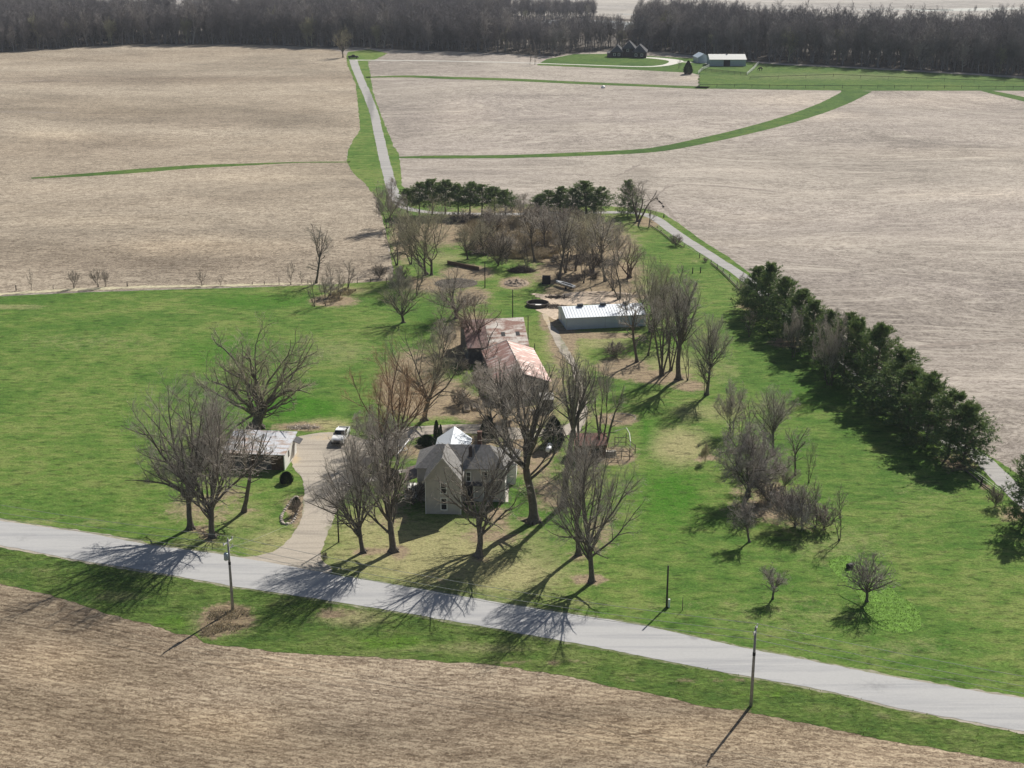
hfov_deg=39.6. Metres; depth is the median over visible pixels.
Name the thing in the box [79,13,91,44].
forest tree
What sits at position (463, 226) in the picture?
shrub
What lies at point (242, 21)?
forest tree
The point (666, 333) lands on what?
bare tree
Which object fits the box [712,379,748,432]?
bare tree
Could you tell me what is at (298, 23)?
forest tree
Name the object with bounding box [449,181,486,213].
pine tree
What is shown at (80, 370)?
grass
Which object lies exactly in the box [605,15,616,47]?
forest tree
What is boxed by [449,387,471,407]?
shrub
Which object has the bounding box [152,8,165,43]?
forest tree
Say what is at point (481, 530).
bare tree
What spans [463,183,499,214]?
pine tree
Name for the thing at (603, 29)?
forest tree
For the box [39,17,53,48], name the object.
forest tree
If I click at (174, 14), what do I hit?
forest tree
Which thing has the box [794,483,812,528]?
bare tree
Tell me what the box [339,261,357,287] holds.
bare tree
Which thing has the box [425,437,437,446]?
shrub
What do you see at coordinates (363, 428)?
bare tree
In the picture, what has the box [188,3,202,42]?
forest tree
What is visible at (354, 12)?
forest tree
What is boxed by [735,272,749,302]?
bare tree
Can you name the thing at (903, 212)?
ground
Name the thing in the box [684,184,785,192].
crop field
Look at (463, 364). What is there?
shrub
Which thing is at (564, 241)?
bare tree
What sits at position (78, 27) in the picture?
forest tree
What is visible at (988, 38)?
forest tree
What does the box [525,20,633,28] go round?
river
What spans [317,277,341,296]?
bare tree
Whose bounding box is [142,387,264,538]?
bare tree
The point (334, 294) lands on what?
dry grass
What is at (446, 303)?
bare tree
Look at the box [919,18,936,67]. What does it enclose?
forest tree
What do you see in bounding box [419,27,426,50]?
forest tree
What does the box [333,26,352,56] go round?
bare tree
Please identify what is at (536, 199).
pine tree
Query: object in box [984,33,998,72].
forest tree
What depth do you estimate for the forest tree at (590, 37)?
815.18 m
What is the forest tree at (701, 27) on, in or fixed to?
on the forest floor at (849, 63)
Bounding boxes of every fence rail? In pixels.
[650,225,682,246]
[711,262,737,287]
[965,469,997,495]
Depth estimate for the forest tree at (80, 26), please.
837.63 m
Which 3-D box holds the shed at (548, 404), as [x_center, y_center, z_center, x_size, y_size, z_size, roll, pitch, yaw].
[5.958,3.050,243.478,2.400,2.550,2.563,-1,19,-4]
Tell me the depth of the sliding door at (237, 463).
217.94 m
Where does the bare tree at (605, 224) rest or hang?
on the grass at (80, 370)
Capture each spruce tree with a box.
[479,416,496,439]
[539,415,565,447]
[683,60,692,73]
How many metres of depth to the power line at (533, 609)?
159.83 m
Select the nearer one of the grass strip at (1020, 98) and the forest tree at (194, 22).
the grass strip at (1020, 98)
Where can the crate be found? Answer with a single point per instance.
(546, 279)
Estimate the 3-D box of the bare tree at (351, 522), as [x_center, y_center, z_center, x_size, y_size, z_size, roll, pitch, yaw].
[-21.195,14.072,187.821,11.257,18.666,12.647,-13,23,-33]
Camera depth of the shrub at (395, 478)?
211.06 m
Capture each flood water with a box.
[856,9,938,9]
[916,8,1018,10]
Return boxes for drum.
[846,563,853,568]
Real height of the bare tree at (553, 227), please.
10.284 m
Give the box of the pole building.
[558,302,645,329]
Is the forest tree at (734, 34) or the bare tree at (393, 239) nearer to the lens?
the bare tree at (393, 239)
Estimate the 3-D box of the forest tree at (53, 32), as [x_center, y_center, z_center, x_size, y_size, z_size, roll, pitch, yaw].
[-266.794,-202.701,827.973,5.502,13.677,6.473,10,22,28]
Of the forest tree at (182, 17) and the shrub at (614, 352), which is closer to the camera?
the shrub at (614, 352)
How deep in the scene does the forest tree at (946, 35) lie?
715.82 m
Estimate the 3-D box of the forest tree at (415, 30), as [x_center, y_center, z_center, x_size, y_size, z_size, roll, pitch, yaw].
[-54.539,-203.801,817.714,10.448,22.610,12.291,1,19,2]
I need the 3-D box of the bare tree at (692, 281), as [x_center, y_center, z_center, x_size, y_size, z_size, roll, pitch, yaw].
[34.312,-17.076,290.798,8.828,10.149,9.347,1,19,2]
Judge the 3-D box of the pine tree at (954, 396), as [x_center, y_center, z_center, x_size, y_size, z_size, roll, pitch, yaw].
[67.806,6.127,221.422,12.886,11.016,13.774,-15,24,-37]
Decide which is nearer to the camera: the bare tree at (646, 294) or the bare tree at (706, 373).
the bare tree at (706, 373)
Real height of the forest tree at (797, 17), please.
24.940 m
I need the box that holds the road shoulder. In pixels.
[0,518,1023,733]
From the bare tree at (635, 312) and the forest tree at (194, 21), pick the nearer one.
the bare tree at (635, 312)
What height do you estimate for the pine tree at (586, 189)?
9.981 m
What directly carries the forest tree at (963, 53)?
on the forest floor at (849, 63)
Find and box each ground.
[1,16,1023,474]
[532,293,637,319]
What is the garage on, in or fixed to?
on the grass at (80, 370)
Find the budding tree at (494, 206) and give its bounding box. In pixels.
[489,197,499,216]
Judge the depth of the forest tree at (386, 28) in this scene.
831.46 m
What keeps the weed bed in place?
on the grass at (80, 370)
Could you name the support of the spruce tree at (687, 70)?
on the ground at (903, 212)
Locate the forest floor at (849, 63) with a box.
[0,27,1023,75]
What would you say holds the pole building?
on the grass at (80, 370)
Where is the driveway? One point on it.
(309, 534)
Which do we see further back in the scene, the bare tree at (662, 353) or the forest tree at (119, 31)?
the forest tree at (119, 31)
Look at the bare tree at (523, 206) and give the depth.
373.46 m
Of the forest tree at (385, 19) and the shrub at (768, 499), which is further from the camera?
the forest tree at (385, 19)
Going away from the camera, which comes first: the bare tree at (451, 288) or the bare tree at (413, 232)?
the bare tree at (451, 288)
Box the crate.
[542,275,550,283]
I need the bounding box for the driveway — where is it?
[240,313,587,573]
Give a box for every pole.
[223,537,233,610]
[337,502,338,542]
[666,565,669,606]
[749,623,757,706]
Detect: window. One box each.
[440,483,446,493]
[440,498,447,510]
[466,472,470,481]
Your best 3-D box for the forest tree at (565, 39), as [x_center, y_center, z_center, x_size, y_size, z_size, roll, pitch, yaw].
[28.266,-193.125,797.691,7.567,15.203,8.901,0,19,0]
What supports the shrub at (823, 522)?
on the grass at (80, 370)
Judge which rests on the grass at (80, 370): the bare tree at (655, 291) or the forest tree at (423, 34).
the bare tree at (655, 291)
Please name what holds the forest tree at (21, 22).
on the forest floor at (849, 63)
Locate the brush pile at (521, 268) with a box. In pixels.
[507,263,537,273]
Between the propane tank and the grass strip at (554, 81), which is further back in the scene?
the grass strip at (554, 81)
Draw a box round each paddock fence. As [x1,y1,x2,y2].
[700,68,746,74]
[700,84,1023,88]
[763,74,1001,80]
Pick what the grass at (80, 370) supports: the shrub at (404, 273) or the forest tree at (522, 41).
the shrub at (404, 273)
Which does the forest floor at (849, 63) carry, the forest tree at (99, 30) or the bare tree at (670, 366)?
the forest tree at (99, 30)
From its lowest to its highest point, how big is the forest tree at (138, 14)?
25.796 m
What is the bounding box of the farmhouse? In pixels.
[404,426,518,513]
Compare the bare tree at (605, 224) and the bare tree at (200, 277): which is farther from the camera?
the bare tree at (605, 224)
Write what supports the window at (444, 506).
in the farmhouse
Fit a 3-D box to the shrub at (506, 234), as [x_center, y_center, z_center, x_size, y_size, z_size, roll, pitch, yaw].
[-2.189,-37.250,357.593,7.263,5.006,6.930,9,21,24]
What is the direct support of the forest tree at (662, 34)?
on the forest floor at (849, 63)
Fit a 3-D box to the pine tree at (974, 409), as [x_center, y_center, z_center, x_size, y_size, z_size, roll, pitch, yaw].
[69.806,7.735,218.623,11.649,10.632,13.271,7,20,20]
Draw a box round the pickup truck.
[331,426,349,443]
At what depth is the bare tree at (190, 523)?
192.44 m
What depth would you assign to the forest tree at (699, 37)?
800.11 m
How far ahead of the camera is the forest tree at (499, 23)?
803.47 m
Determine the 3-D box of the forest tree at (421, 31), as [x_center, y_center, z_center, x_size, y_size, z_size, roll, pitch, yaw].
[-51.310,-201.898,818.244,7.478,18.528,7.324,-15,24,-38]
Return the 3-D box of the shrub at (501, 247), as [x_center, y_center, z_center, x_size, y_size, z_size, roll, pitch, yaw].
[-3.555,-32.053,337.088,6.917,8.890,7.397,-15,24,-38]
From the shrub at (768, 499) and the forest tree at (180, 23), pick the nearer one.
the shrub at (768, 499)
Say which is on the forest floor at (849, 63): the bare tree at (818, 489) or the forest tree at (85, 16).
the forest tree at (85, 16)
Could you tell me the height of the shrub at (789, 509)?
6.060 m
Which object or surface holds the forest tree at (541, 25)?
on the forest floor at (849, 63)
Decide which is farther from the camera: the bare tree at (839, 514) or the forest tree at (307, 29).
the forest tree at (307, 29)
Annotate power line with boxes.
[0,512,1020,685]
[1,518,1023,693]
[3,505,1023,676]
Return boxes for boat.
[555,280,575,289]
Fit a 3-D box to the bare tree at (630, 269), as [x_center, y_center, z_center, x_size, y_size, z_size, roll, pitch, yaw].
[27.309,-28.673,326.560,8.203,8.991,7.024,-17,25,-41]
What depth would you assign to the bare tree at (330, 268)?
317.53 m
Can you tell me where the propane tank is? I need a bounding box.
[546,443,551,454]
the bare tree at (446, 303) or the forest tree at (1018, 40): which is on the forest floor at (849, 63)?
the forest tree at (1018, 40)
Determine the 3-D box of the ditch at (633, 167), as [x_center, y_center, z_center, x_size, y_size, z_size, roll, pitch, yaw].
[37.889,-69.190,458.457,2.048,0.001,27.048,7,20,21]
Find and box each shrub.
[279,471,293,484]
[289,498,302,514]
[291,496,301,505]
[319,551,327,560]
[372,264,387,277]
[381,468,403,487]
[392,217,419,236]
[392,266,410,281]
[401,477,424,504]
[415,434,433,446]
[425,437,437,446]
[448,209,476,222]
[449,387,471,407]
[453,358,470,370]
[455,223,470,229]
[456,226,474,237]
[470,237,481,251]
[471,248,488,255]
[482,230,512,265]
[493,226,517,238]
[501,217,523,227]
[507,245,523,254]
[511,228,543,247]
[526,248,549,259]
[530,202,554,220]
[537,246,553,253]
[540,234,555,244]
[556,205,584,219]
[560,277,574,282]
[570,273,581,279]
[591,270,601,277]
[603,340,630,356]
[670,234,682,245]
[700,443,709,460]
[754,479,782,501]
[758,485,834,531]
[814,502,842,530]
[986,484,1004,507]
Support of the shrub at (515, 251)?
on the grass at (80, 370)
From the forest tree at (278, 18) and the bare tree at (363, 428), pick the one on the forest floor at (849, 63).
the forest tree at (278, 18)
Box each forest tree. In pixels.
[0,13,6,49]
[0,21,6,51]
[6,25,15,50]
[8,19,20,49]
[12,11,27,49]
[16,20,30,49]
[19,19,31,48]
[27,10,40,47]
[30,9,42,48]
[34,16,48,48]
[37,2,59,47]
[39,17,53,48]
[49,25,59,47]
[51,6,64,47]
[55,21,66,46]
[62,20,78,45]
[67,10,80,46]
[73,10,84,44]
[76,7,90,45]
[77,3,89,40]
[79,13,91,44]
[83,0,95,45]
[91,7,106,43]
[91,12,104,44]
[97,16,105,44]
[102,10,118,39]
[103,7,119,43]
[103,16,115,44]
[111,0,130,44]
[114,20,124,42]
[116,8,131,43]
[122,0,139,42]
[122,8,131,42]
[133,1,147,39]
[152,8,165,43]
[154,7,172,43]
[168,1,180,42]
[174,8,184,41]
[180,1,191,42]
[181,4,200,41]
[183,0,203,43]
[187,6,201,43]
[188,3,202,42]
[197,4,211,41]
[197,9,205,42]
[211,23,219,42]
[213,0,228,42]
[219,2,234,42]
[235,7,250,42]
[236,8,254,42]
[246,2,261,42]
[253,11,268,43]
[262,10,274,44]
[264,7,276,43]
[272,4,292,42]
[274,2,291,43]
[274,4,289,44]
[279,11,293,44]
[286,1,303,44]
[287,15,303,43]
[288,9,308,45]
[296,10,310,44]
[299,22,313,45]
[304,14,316,45]
[310,10,327,45]
[312,10,326,46]
[313,4,326,45]
[327,10,341,45]
[328,24,338,46]
[335,7,348,39]
[340,15,349,44]
[343,2,357,44]
[349,1,364,45]
[353,2,369,45]
[363,9,376,46]
[369,22,382,47]
[376,3,393,47]
[381,13,395,46]
[384,11,401,48]
[408,10,424,49]
[417,20,428,49]
[419,12,432,45]
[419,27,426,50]
[423,21,434,49]
[435,11,458,49]
[467,4,488,50]
[471,8,485,50]
[475,6,492,51]
[483,29,493,51]
[492,8,505,51]
[499,22,510,51]
[519,34,527,49]
[532,19,547,53]
[532,33,538,51]
[537,30,551,54]
[549,24,564,54]
[557,17,570,52]
[557,27,568,53]
[558,21,565,52]
[565,29,574,49]
[574,34,581,48]
[580,19,591,49]
[584,18,594,50]
[585,27,597,49]
[595,17,603,48]
[597,21,607,49]
[599,32,607,48]
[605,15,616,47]
[611,23,624,45]
[616,29,626,46]
[618,25,627,45]
[625,25,633,42]
[631,13,651,45]
[631,29,636,45]
[636,6,653,46]
[642,14,663,49]
[644,17,659,50]
[659,22,666,49]
[666,6,682,50]
[670,19,686,52]
[672,15,685,50]
[680,20,691,51]
[690,23,702,52]
[694,12,710,52]
[694,12,716,54]
[707,30,719,52]
[711,28,724,53]
[717,28,729,53]
[723,15,743,53]
[724,20,741,53]
[729,19,745,53]
[742,10,760,58]
[742,29,758,59]
[764,22,784,56]
[770,12,783,60]
[774,19,791,61]
[784,14,805,61]
[805,11,825,62]
[834,35,842,63]
[849,18,862,63]
[856,15,872,65]
[888,18,909,66]
[895,30,911,67]
[897,24,917,68]
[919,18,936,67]
[932,31,943,68]
[937,22,961,70]
[938,18,953,70]
[938,24,953,68]
[955,39,965,69]
[956,36,972,71]
[966,23,986,70]
[972,30,988,72]
[976,24,997,71]
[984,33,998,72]
[1004,32,1017,72]
[1006,22,1023,73]
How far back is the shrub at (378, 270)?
327.06 m
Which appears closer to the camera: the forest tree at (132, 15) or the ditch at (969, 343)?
the ditch at (969, 343)
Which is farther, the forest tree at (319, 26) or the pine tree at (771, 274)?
the forest tree at (319, 26)
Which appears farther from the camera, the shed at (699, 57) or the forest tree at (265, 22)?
the forest tree at (265, 22)
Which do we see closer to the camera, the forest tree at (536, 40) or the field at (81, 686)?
the field at (81, 686)
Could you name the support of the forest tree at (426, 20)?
on the forest floor at (849, 63)
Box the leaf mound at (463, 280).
[434,278,476,287]
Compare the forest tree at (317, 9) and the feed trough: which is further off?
the forest tree at (317, 9)
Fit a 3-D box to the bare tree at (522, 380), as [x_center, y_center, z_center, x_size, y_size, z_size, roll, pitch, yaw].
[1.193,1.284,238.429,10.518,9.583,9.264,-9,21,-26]
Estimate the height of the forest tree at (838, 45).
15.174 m
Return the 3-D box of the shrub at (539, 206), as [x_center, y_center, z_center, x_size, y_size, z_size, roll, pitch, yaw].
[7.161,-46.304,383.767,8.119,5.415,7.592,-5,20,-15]
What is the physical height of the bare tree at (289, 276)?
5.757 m
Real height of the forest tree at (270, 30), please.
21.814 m
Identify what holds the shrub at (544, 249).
on the grass at (80, 370)
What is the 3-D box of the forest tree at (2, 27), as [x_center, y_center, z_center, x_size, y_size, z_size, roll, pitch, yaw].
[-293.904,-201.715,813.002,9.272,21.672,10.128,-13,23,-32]
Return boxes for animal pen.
[607,428,635,459]
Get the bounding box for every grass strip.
[31,161,350,178]
[369,75,706,88]
[399,90,871,157]
[983,91,1023,100]
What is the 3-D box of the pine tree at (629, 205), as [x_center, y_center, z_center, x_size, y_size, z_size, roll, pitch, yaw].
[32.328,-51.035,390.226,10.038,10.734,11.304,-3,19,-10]
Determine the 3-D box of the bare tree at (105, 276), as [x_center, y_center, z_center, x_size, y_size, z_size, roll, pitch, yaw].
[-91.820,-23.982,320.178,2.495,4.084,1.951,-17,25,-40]
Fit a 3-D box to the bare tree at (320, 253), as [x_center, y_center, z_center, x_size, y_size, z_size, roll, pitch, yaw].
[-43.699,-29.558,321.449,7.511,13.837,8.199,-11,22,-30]
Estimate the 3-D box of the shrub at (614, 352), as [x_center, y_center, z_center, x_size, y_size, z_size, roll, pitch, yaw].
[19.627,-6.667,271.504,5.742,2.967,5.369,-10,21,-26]
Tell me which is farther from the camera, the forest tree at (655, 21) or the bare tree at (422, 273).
the forest tree at (655, 21)
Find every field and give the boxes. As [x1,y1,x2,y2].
[0,44,392,293]
[0,584,1023,767]
[85,0,1023,26]
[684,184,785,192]
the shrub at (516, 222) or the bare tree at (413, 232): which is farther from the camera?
the shrub at (516, 222)
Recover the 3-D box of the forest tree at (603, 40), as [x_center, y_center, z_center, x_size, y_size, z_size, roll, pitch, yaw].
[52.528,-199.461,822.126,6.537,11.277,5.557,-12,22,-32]
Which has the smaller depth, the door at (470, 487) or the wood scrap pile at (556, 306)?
the door at (470, 487)
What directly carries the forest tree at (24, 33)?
on the forest floor at (849, 63)
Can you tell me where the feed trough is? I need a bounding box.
[605,450,615,455]
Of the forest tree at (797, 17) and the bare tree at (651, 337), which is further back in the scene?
the forest tree at (797, 17)
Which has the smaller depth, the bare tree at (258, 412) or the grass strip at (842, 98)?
the bare tree at (258, 412)
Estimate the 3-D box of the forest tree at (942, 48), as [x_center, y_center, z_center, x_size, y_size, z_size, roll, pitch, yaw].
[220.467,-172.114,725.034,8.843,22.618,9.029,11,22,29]
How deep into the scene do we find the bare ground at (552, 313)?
308.57 m
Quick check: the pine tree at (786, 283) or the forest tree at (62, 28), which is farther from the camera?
the forest tree at (62, 28)
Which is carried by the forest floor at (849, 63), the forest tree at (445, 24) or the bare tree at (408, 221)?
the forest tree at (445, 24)
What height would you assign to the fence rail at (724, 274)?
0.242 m
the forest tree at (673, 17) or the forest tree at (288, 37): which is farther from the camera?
the forest tree at (288, 37)
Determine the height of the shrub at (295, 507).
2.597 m
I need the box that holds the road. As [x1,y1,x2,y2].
[0,521,1023,730]
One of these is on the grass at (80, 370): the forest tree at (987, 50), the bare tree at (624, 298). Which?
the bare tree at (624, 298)
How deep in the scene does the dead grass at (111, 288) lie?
319.69 m
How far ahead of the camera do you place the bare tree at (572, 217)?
348.03 m
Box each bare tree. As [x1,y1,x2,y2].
[26,268,33,289]
[66,270,81,287]
[88,270,102,286]
[101,269,110,286]
[121,367,238,530]
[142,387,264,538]
[181,311,322,437]
[196,270,206,285]
[223,416,279,512]
[285,262,294,284]
[302,223,333,283]
[302,426,392,553]
[305,274,316,306]
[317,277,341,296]
[318,274,327,305]
[324,258,335,288]
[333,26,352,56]
[335,268,345,299]
[335,404,421,553]
[338,339,438,456]
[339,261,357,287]
[350,405,408,454]
[371,177,407,227]
[377,279,426,322]
[378,313,467,421]
[382,216,406,264]
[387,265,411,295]
[390,194,465,275]
[396,206,422,240]
[397,225,420,264]
[408,261,428,294]
[418,266,489,318]
[424,420,534,558]
[430,318,456,350]
[434,296,453,332]
[449,291,501,341]
[454,224,479,258]
[457,368,516,418]
[461,360,495,398]
[471,213,496,255]
[471,355,542,446]
[475,361,573,525]
[476,331,498,372]
[477,204,510,229]
[489,361,546,416]
[492,230,519,252]
[507,193,538,224]
[518,230,529,265]
[519,208,545,261]
[530,203,558,237]
[532,209,557,248]
[538,428,650,583]
[542,208,579,280]
[542,343,598,507]
[544,205,575,244]
[551,219,583,258]
[552,430,604,555]
[555,223,575,272]
[560,207,623,272]
[560,365,598,461]
[565,211,602,251]
[566,225,589,270]
[577,240,594,282]
[584,359,626,448]
[586,216,615,251]
[586,216,621,281]
[594,242,629,299]
[602,253,623,290]
[605,222,630,258]
[613,240,646,277]
[615,281,638,310]
[616,291,652,362]
[621,179,660,221]
[621,252,680,332]
[636,272,667,316]
[640,301,660,355]
[643,283,681,375]
[644,203,657,227]
[653,300,682,342]
[659,297,683,370]
[660,274,710,381]
[662,278,700,318]
[673,265,691,298]
[681,328,692,380]
[686,312,734,395]
[700,342,712,394]
[711,416,789,502]
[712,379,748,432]
[726,496,758,542]
[732,416,751,460]
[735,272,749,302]
[737,431,774,466]
[739,394,762,433]
[741,310,757,336]
[749,382,800,454]
[758,408,769,439]
[758,562,790,599]
[771,456,801,490]
[782,305,805,357]
[782,426,810,475]
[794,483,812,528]
[803,442,817,482]
[805,476,822,526]
[811,307,848,385]
[830,484,848,540]
[837,551,900,602]
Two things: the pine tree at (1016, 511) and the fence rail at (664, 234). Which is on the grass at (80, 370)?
the pine tree at (1016, 511)
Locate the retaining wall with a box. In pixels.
[447,260,478,270]
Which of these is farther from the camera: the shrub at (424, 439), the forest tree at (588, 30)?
the forest tree at (588, 30)
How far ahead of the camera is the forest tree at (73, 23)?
833.55 m
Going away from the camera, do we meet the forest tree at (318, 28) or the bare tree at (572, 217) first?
the bare tree at (572, 217)
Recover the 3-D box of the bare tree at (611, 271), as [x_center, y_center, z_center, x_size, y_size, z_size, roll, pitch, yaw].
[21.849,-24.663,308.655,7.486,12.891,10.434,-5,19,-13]
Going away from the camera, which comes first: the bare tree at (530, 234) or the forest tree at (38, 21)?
the bare tree at (530, 234)
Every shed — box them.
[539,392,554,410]
[574,433,606,458]
[693,52,706,62]
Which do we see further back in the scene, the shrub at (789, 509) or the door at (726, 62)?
the door at (726, 62)
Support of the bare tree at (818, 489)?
on the grass at (80, 370)
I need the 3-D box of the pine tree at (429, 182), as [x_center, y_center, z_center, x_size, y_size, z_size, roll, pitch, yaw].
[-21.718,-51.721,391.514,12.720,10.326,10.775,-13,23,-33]
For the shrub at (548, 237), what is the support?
on the grass at (80, 370)
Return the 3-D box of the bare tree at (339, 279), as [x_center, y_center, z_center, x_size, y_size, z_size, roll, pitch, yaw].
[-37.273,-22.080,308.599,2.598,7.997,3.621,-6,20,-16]
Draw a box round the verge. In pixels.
[0,547,1023,762]
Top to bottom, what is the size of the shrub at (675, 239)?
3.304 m
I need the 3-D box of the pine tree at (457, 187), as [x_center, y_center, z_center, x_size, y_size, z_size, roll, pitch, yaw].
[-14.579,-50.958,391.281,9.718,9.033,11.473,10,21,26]
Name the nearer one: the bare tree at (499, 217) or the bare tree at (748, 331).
the bare tree at (748, 331)
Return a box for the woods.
[0,0,1023,71]
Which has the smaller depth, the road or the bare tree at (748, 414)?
the road
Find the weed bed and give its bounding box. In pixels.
[828,555,920,632]
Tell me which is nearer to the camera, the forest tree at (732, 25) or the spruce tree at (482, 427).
the spruce tree at (482, 427)
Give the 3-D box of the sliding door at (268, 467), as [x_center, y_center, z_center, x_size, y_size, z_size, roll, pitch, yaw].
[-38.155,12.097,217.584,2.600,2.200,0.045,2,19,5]
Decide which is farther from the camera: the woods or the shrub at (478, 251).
the woods
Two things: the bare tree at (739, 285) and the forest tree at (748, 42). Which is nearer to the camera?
the bare tree at (739, 285)
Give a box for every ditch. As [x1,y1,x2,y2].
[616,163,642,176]
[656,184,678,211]
[658,199,677,221]
[919,339,1023,346]
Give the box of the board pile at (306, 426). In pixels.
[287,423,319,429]
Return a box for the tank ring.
[526,299,548,308]
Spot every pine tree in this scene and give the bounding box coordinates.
[395,186,421,211]
[404,181,437,214]
[412,176,450,214]
[428,179,466,214]
[442,183,474,211]
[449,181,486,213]
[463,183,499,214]
[478,186,511,212]
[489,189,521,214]
[525,194,551,209]
[531,189,563,209]
[546,186,581,209]
[558,187,584,208]
[559,180,611,213]
[585,186,617,214]
[612,179,645,215]
[729,265,779,319]
[734,261,793,321]
[751,276,814,332]
[764,288,827,345]
[789,299,829,354]
[797,308,843,369]
[815,311,870,380]
[817,316,887,388]
[834,320,910,403]
[847,345,949,418]
[861,363,942,434]
[888,369,961,450]
[910,388,998,455]
[927,400,1004,474]
[984,454,1023,528]
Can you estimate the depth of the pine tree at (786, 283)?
284.32 m
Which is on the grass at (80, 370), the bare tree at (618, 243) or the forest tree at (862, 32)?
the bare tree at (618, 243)
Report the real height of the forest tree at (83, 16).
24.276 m
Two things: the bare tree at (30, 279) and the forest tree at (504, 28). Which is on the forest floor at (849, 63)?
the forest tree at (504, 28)
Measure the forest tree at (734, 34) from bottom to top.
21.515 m
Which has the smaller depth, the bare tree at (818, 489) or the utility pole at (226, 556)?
the utility pole at (226, 556)
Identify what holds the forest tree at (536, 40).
on the forest floor at (849, 63)
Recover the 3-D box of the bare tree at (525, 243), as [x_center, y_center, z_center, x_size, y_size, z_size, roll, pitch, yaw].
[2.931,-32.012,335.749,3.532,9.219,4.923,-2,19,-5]
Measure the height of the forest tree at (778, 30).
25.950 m
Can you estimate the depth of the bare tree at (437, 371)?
235.78 m
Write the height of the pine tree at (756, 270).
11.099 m
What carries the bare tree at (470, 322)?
on the grass at (80, 370)
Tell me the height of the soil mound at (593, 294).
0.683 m
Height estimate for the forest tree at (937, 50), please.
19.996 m
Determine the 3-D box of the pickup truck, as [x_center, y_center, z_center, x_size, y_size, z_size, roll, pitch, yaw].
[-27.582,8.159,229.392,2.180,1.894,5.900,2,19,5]
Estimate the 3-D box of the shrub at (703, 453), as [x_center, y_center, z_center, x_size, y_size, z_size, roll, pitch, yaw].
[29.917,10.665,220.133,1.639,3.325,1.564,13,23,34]
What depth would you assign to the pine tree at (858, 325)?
252.76 m
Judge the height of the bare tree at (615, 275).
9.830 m
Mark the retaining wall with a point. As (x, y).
(462, 265)
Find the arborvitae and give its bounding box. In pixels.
[433,420,439,436]
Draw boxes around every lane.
[349,60,1023,508]
[378,57,682,66]
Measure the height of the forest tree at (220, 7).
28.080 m
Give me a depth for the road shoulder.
172.11 m
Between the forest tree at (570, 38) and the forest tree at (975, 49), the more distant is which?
the forest tree at (570, 38)
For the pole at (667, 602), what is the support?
on the grass at (80, 370)
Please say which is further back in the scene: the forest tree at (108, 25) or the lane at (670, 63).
the forest tree at (108, 25)
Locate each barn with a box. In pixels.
[459,317,550,399]
[707,53,746,65]
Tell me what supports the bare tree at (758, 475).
on the grass at (80, 370)
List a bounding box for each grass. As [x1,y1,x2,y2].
[0,50,1023,696]
[0,283,332,295]
[198,607,250,636]
[311,288,355,305]
[463,214,572,258]
[537,54,1023,90]
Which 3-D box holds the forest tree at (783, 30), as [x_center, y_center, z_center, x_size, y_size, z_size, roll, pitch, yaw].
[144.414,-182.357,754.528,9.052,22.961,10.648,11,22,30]
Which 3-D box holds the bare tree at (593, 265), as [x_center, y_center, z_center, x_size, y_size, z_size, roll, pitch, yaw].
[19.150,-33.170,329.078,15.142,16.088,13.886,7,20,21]
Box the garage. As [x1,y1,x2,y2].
[225,429,302,469]
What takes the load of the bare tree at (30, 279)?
on the field at (136, 106)
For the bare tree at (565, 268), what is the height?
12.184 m
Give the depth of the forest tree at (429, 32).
814.66 m
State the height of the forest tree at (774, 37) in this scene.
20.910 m
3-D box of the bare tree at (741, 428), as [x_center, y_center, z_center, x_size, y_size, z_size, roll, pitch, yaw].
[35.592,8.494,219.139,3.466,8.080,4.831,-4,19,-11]
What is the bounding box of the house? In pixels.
[607,40,647,57]
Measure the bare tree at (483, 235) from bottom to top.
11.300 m
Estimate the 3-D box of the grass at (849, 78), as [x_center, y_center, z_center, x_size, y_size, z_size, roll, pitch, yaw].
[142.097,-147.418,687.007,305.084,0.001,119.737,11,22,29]
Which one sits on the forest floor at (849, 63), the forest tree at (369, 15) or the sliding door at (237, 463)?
the forest tree at (369, 15)
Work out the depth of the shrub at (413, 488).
204.45 m
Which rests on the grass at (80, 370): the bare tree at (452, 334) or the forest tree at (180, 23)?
the bare tree at (452, 334)
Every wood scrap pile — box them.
[541,303,565,308]
[545,293,572,298]
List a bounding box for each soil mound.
[504,278,528,286]
[562,291,630,296]
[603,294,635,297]
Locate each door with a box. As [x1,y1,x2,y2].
[235,455,251,468]
[254,456,271,469]
[465,486,474,498]
[724,60,729,65]
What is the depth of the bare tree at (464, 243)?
343.32 m
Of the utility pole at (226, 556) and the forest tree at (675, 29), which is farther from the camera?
the forest tree at (675, 29)
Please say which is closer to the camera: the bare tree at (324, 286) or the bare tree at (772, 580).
the bare tree at (772, 580)
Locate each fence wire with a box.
[14,277,384,286]
[651,223,1000,489]
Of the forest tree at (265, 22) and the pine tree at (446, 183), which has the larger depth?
the forest tree at (265, 22)
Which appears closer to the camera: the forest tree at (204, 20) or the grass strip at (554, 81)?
the grass strip at (554, 81)
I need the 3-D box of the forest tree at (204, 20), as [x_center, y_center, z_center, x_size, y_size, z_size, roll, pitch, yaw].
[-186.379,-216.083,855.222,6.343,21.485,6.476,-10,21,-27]
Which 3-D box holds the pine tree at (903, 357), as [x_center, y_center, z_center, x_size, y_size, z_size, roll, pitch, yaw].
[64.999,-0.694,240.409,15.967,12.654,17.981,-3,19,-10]

